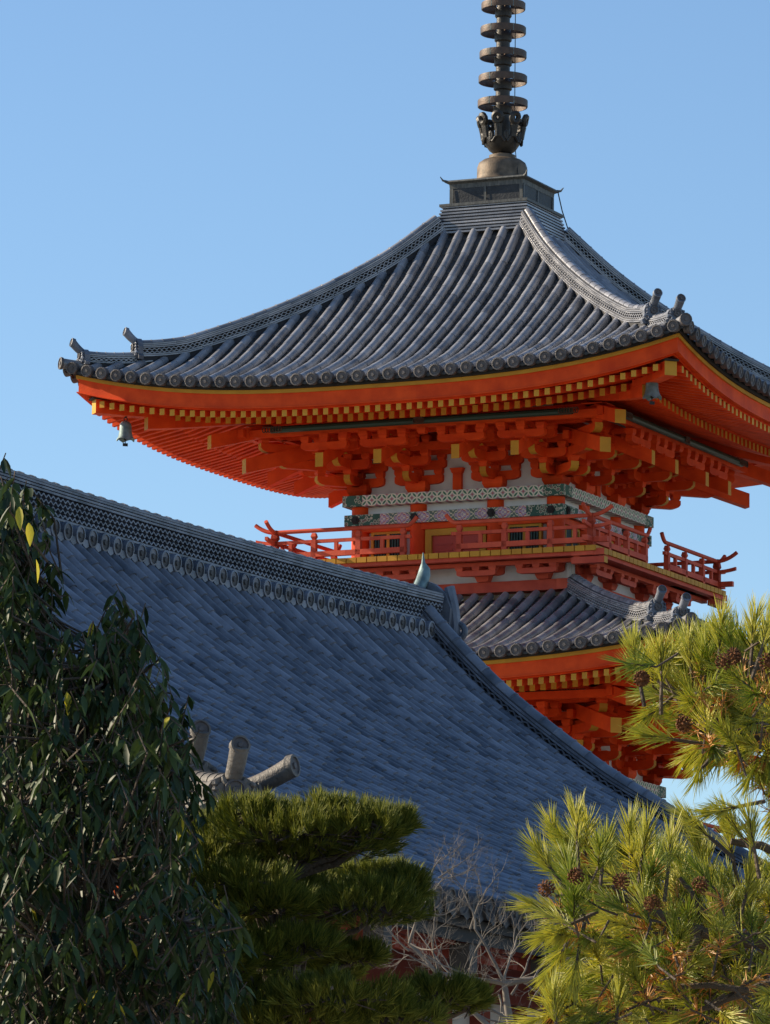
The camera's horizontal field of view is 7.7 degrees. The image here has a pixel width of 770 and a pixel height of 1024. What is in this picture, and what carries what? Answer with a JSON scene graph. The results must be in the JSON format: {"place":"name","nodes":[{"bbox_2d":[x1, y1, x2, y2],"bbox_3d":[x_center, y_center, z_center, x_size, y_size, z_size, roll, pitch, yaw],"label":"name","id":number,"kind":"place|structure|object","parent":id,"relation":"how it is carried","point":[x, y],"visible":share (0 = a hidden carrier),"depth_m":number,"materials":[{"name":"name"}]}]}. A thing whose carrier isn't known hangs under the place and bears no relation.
{"place":"outdoors","nodes":[
{"label":"outdoors","id":0,"kind":"place"},
{"bbox_2d":[0,453,257,1023],"bbox_3d":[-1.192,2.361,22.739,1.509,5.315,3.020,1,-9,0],"label":"broadleaf tree","id":1,"kind":"object","parent":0,"point":[98,763],"visible":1,"depth_m":22.13,"materials":[{"name":"green plant"}]},
{"bbox_2d":[159,782,501,1023],"bbox_3d":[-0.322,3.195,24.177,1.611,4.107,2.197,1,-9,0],"label":"trimmed black pine","id":2,"kind":"object","parent":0,"point":[316,965],"visible":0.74,"depth_m":23.94,"materials":[{"name":"green plant"}]},
{"bbox_2d":[0,468,769,1023],"bbox_3d":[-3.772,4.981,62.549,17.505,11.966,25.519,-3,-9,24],"label":"temple hall","id":3,"kind":"structure","parent":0,"point":[292,674],"depth_m":64.33,"materials":[{"name":"tile"}]},
{"bbox_2d":[0,0,769,861],"label":"sky","id":4,"kind":"structure","parent":0,"point":[169,168],"materials":[{"name":"blue"}]},
{"bbox_2d":[58,0,769,840],"bbox_3d":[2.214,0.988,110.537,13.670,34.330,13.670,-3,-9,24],"label":"pagoda","id":5,"kind":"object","parent":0,"point":[454,392],"visible":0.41,"depth_m":107.89,"materials":[{"name":"wood"}]},
{"bbox_2d":[116,416,134,445],"bbox_3d":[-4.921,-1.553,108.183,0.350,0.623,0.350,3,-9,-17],"label":"wind bell","id":6,"kind":"object","parent":5,"relation":"hanging from","point":[125,431],"visible":1,"depth_m":108.10,"materials":[{"name":"grey metal"}]},
{"bbox_2d":[371,531,406,556],"bbox_3d":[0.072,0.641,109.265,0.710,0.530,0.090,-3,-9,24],"label":"lattice window","id":7,"kind":"structure","parent":5,"relation":"in","point":[389,542],"depth_m":109.24,"materials":[{"name":"black paint"}]},
{"bbox_2d":[425,526,486,553],"bbox_3d":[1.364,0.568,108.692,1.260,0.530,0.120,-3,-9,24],"label":"door","id":8,"kind":"structure","parent":5,"relation":"in","point":[440,540],"depth_m":108.76,"materials":[{"name":"red paint"}]},
{"bbox_2d":[507,523,542,548],"bbox_3d":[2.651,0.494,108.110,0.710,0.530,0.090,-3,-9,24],"label":"lattice window","id":9,"kind":"structure","parent":5,"relation":"in","point":[534,535],"depth_m":108.10,"materials":[{"name":"black paint"}]},
{"bbox_2d":[565,525,579,545],"bbox_3d":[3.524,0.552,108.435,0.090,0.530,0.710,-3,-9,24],"label":"lattice window","id":10,"kind":"structure","parent":5,"relation":"in","point":[568,533],"depth_m":108.42,"materials":[{"name":"yellow paint"}]},
{"bbox_2d":[643,382,661,404],"bbox_3d":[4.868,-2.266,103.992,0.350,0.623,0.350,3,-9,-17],"label":"wind bell","id":11,"kind":"object","parent":5,"relation":"hanging from","point":[651,390],"visible":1,"depth_m":103.89,"materials":[{"name":"grey metal"}]},
{"bbox_2d":[370,827,636,1023],"bbox_3d":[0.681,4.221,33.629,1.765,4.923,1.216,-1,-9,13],"label":"bare tree","id":12,"kind":"object","parent":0,"point":[504,983],"visible":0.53,"depth_m":33.96,"materials":[{"name":"grey plant"}]},
{"bbox_2d":[499,590,769,1023],"bbox_3d":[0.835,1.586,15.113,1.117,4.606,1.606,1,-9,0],"label":"red pine","id":13,"kind":"object","parent":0,"point":[723,655],"visible":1,"depth_m":14.89,"materials":[{"name":"green plant"}]}
]}

